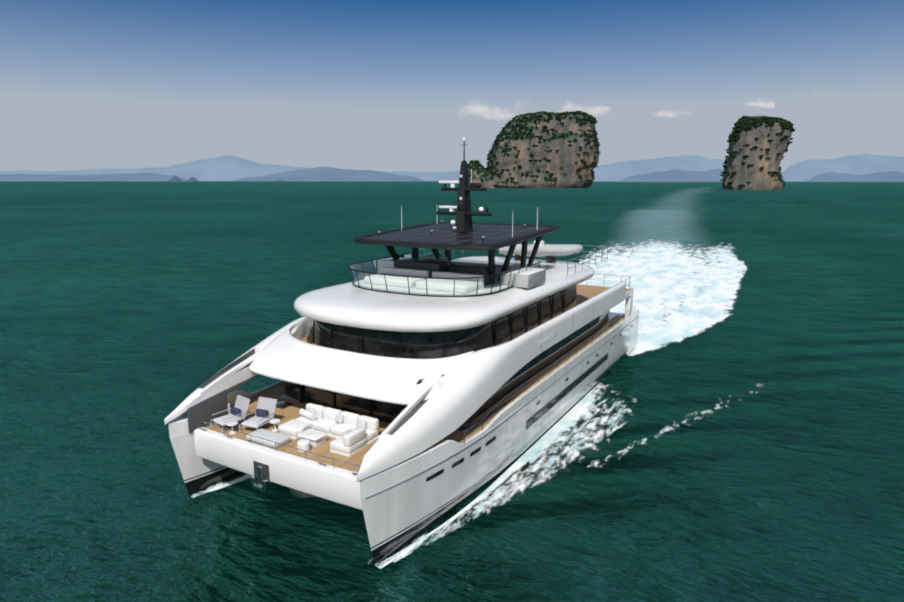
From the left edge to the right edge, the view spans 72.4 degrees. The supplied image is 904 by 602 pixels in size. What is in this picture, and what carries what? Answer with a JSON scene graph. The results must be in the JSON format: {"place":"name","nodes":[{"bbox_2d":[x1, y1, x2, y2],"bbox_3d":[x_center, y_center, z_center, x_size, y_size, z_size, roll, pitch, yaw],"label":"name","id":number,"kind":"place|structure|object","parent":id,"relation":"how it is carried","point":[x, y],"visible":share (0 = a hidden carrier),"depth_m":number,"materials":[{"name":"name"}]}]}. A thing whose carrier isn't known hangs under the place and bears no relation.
{"place":"outdoors","nodes":[
{"label":"outdoors","id":0,"kind":"place"},
{"bbox_2d":[0,173,187,180],"bbox_3d":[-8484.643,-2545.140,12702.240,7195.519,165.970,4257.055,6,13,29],"label":"mountain","id":1,"kind":"structure","parent":0,"point":[100,177],"depth_m":12087.71,"materials":[{"name":"blue stone"}]},
{"bbox_2d":[0,155,457,180],"bbox_3d":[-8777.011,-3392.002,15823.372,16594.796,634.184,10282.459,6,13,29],"label":"mountain","id":2,"kind":"structure","parent":0,"point":[226,168],"depth_m":15132.99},
{"bbox_2d":[232,166,424,180],"bbox_3d":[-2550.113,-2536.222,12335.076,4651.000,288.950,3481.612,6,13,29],"label":"mountain","id":3,"kind":"structure","parent":0,"point":[323,173],"depth_m":11743.49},
{"bbox_2d":[0,181,903,601],"bbox_3d":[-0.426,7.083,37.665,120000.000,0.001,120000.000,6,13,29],"label":"sea","id":4,"kind":"structure","parent":0,"point":[134,315],"depth_m":38.42,"materials":[{"name":"liquid"}]},
{"bbox_2d":[166,175,184,181],"bbox_3d":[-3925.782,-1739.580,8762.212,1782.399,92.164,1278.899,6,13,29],"label":"islet","id":5,"kind":"object","parent":4,"relation":"on","point":[174,178],"visible":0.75,"depth_m":8237.08,"materials":[{"name":"blue stone"}]},
{"bbox_2d":[185,177,200,181],"bbox_3d":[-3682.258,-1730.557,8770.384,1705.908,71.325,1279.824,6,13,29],"label":"islet","id":6,"kind":"object","parent":4,"relation":"on","point":[192,179],"visible":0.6,"depth_m":8228.14,"materials":[{"name":"blue stone"}]},
{"bbox_2d":[164,137,638,565],"bbox_3d":[1.074,-1.147,38.720,13.094,17.552,35.980,6,13,29],"label":"yacht","id":7,"kind":"object","parent":4,"relation":"on","point":[463,380],"visible":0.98,"depth_m":29.11,"materials":[{"name":"paint"}]},
{"bbox_2d":[210,395,249,433],"bbox_3d":[-10.116,5.148,28.228,1.024,1.211,1.484,9,14,39],"label":"lounger","id":8,"kind":"object","parent":7,"relation":"on","point":[239,409],"visible":0.9,"depth_m":28.31,"materials":[{"name":"white fabric"}]},
{"bbox_2d":[226,421,237,433],"bbox_3d":[-9.788,5.661,27.535,0.480,0.460,0.480,6,13,29],"label":"side table","id":9,"kind":"object","parent":7,"relation":"on","point":[231,423],"visible":0.94,"depth_m":27.50,"materials":[{"name":"white plastic"}]},
{"bbox_2d":[239,397,276,431],"bbox_3d":[-8.765,5.197,27.976,1.024,1.211,1.484,4,12,21],"label":"lounger","id":10,"kind":"object","parent":7,"relation":"on","point":[265,410],"visible":0.9,"depth_m":28.17,"materials":[{"name":"white fabric"}]},
{"bbox_2d":[246,428,289,448],"bbox_3d":[-7.917,5.923,26.608,1.800,0.300,0.900,6,13,29],"label":"sun pad","id":11,"kind":"object","parent":7,"relation":"on","point":[272,436],"visible":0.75,"depth_m":26.37,"materials":[{"name":"white fabric"}]},
{"bbox_2d":[269,419,279,431],"bbox_3d":[-7.958,5.608,27.805,0.480,0.460,0.480,6,13,29],"label":"side table","id":12,"kind":"object","parent":7,"relation":"on","point":[274,422],"visible":0.9,"depth_m":27.76,"materials":[{"name":"white plastic"}]},
{"bbox_2d":[297,427,304,438],"bbox_3d":[-6.744,5.761,27.124,0.535,0.420,0.535,6,13,29],"label":"pouf","id":13,"kind":"object","parent":7,"relation":"on","point":[300,430],"visible":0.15,"depth_m":26.91,"materials":[{"name":"white fabric"}]},
{"bbox_2d":[297,439,309,452],"bbox_3d":[-6.177,6.033,25.729,0.535,0.420,0.535,6,13,29],"label":"pouf","id":14,"kind":"object","parent":7,"relation":"on","point":[303,444],"visible":0.96,"depth_m":25.54,"materials":[{"name":"white fabric"}]},
{"bbox_2d":[297,429,327,446],"bbox_3d":[-5.973,5.889,26.521,1.050,0.400,0.800,6,13,29],"label":"coffee table","id":15,"kind":"object","parent":7,"relation":"on","point":[315,438],"visible":0.94,"depth_m":26.31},
{"bbox_2d":[278,403,379,456],"bbox_3d":[-5.438,5.538,26.962,4.180,0.920,2.200,6,13,29],"label":"sofa","id":16,"kind":"object","parent":7,"relation":"on","point":[352,433],"visible":0.98,"depth_m":27.00,"materials":[{"name":"white fabric"}]},
{"bbox_2d":[499,240,582,262],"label":"tender","id":17,"kind":"object","parent":7,"relation":"on","point":[550,253],"visible":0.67,"depth_m":43.71,"materials":[{"name":"white plastic"}]},
{"bbox_2d":[185,187,762,568],"bbox_3d":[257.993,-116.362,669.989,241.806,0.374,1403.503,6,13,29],"label":"wake foam","id":18,"kind":"object","parent":4,"relation":"on","point":[665,279],"visible":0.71,"depth_m":74.23,"materials":[{"name":"white"}]},
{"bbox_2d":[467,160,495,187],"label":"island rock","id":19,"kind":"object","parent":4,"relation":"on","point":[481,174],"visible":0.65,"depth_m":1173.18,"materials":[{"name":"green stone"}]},
{"bbox_2d":[485,110,600,187],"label":"island","id":20,"kind":"structure","parent":4,"relation":"on","point":[542,149],"depth_m":1152.62,"materials":[{"name":"grey stone"}]},
{"bbox_2d":[720,115,794,189],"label":"rock island","id":21,"kind":"structure","parent":4,"relation":"in","point":[757,148],"depth_m":967.77,"materials":[{"name":"grey stone"}]},
{"bbox_2d":[0,39,903,171],"bbox_3d":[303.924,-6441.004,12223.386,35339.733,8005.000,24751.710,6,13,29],"label":"horizon haze","id":22,"kind":"object","parent":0,"point":[64,108],"visible":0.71,"depth_m":21522.70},
{"bbox_2d":[0,0,903,64],"label":"sky","id":23,"kind":"structure","parent":0,"point":[384,32],"materials":[{"name":"blue"}]},
{"bbox_2d":[468,106,509,118],"bbox_3d":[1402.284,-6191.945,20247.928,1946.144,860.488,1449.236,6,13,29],"label":"cloud","id":24,"kind":"structure","parent":0,"point":[480,109],"depth_m":20113.47,"materials":[{"name":"white"}]},
{"bbox_2d":[388,170,782,180],"bbox_3d":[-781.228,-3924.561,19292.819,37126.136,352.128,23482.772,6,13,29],"label":"mountain","id":25,"kind":"structure","parent":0,"point":[454,175],"depth_m":18372.94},
{"bbox_2d":[565,104,608,114],"bbox_3d":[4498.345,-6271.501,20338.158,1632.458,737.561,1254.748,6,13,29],"label":"cloud","id":26,"kind":"structure","parent":0,"point":[597,110],"depth_m":20443.16,"materials":[{"name":"white"}]},
{"bbox_2d":[593,155,725,180],"bbox_3d":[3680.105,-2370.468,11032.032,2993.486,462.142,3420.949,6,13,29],"label":"mountain","id":27,"kind":"structure","parent":0,"point":[618,171],"depth_m":10545.23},
{"bbox_2d":[658,112,673,115],"bbox_3d":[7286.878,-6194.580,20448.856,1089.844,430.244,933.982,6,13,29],"label":"cloud","id":28,"kind":"structure","parent":0,"point":[665,113],"depth_m":20318.66,"materials":[{"name":"white"}]},
{"bbox_2d":[617,169,723,181],"bbox_3d":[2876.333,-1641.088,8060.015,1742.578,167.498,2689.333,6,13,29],"label":"mountain","id":29,"kind":"structure","parent":0,"point":[676,175],"depth_m":7467.02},
{"bbox_2d":[750,102,774,107],"bbox_3d":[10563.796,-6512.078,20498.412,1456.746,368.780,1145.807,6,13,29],"label":"cloud","id":30,"kind":"structure","parent":0,"point":[763,104],"depth_m":20377.19,"materials":[{"name":"white"}]},
{"bbox_2d":[781,153,903,181],"bbox_3d":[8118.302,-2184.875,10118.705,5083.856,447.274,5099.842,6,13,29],"label":"mountain","id":31,"kind":"structure","parent":0,"point":[860,164],"depth_m":9617.31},
{"bbox_2d":[803,171,903,181],"bbox_3d":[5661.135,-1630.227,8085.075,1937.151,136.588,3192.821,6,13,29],"label":"mountain","id":32,"kind":"structure","parent":0,"point":[893,176],"depth_m":7533.26,"materials":[{"name":"blue stone"}]}
]}

